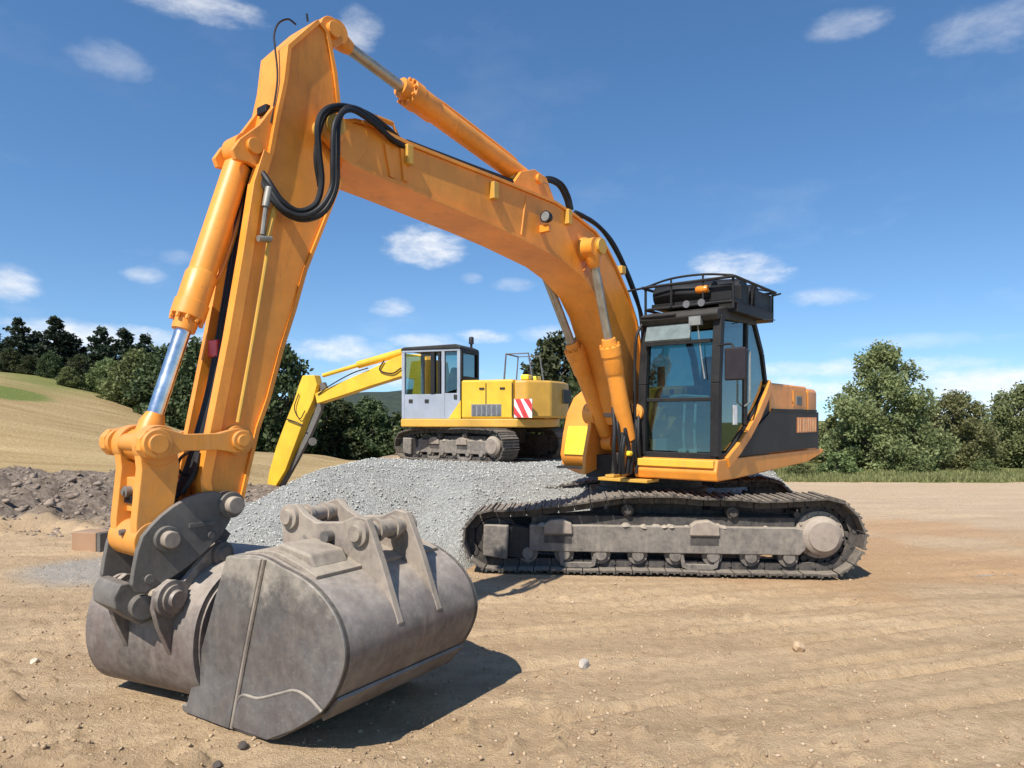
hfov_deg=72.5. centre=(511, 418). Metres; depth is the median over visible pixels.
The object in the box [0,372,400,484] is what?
field
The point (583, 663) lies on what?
stone
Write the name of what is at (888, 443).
broadleaf tree
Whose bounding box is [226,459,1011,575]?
gravel heap
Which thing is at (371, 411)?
broadleaf tree
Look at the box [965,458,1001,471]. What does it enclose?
bush
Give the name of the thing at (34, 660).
stone
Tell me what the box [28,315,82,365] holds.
conifer
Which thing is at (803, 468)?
bush
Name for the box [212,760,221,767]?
stone
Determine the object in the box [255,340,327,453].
broadleaf tree
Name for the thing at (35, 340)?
conifer
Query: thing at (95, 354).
conifer
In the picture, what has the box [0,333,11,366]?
conifer
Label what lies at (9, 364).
broadleaf tree
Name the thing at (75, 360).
broadleaf tree
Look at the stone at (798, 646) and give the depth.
5.44 m
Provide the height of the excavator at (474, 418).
4.050 m
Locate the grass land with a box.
[775,421,1022,482]
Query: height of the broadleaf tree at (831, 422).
2.667 m
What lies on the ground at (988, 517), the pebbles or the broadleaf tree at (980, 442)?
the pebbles
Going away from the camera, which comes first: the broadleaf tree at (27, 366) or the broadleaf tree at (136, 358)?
the broadleaf tree at (136, 358)
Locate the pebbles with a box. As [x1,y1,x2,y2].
[0,535,1023,767]
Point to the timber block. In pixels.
(93, 540)
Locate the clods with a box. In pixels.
[0,465,276,536]
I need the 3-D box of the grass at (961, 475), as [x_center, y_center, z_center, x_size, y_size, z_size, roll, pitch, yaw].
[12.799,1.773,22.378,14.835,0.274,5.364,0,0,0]
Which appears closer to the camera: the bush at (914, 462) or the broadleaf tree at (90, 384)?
the bush at (914, 462)
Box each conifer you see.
[0,317,37,363]
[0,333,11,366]
[21,330,50,370]
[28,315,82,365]
[65,338,86,368]
[81,325,117,372]
[97,327,134,367]
[128,333,159,379]
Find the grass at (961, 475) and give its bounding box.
[773,467,1023,481]
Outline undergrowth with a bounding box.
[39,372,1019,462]
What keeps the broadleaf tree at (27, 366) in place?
on the field
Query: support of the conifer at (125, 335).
on the field
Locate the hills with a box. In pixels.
[283,389,456,433]
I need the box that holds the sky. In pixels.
[0,0,1023,420]
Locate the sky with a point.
(859, 163)
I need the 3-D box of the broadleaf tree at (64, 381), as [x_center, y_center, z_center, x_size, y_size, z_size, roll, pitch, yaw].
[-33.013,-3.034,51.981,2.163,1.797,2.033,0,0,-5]
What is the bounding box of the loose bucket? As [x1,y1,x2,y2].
[182,498,477,739]
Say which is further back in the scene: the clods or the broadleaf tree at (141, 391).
the broadleaf tree at (141, 391)
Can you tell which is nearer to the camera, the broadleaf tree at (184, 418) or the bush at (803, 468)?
the bush at (803, 468)
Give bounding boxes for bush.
[782,462,817,475]
[815,450,862,474]
[896,455,940,473]
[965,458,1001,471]
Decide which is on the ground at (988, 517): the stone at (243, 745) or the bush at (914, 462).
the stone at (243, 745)
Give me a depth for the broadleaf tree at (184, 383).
42.64 m
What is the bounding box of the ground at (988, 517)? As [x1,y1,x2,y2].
[0,455,1023,767]
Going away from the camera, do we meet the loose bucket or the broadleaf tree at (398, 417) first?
the loose bucket
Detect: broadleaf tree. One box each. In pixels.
[0,347,24,372]
[14,354,43,375]
[34,350,64,378]
[54,366,84,387]
[64,353,95,383]
[80,357,128,394]
[95,347,156,408]
[119,343,195,415]
[152,336,202,430]
[179,360,197,426]
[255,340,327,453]
[304,398,371,459]
[333,396,405,459]
[374,411,436,453]
[513,330,576,434]
[557,337,656,428]
[814,413,869,467]
[819,339,962,470]
[909,389,1003,469]
[963,380,1023,467]
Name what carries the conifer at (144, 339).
on the field
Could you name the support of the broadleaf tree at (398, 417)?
on the field
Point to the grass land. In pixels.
(812, 463)
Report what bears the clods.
on the ground at (988, 517)
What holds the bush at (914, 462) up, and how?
on the grass land
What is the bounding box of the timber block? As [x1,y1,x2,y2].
[72,529,108,551]
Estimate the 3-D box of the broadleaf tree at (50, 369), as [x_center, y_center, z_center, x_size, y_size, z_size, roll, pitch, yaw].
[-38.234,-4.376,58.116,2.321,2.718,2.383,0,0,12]
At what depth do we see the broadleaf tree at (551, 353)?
37.44 m
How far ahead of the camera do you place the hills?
293.33 m
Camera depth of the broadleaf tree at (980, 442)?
26.33 m
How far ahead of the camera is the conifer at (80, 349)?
66.61 m
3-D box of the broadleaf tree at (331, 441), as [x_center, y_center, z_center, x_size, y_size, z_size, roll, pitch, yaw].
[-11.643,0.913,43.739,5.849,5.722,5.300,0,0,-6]
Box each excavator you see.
[86,13,868,693]
[267,337,570,485]
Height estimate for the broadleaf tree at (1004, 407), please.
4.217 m
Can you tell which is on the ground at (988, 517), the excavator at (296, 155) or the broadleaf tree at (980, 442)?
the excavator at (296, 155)
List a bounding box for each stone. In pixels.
[30,658,39,663]
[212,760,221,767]
[237,740,247,749]
[579,658,588,668]
[792,641,804,651]
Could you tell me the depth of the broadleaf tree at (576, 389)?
35.34 m
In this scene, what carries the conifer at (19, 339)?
on the field

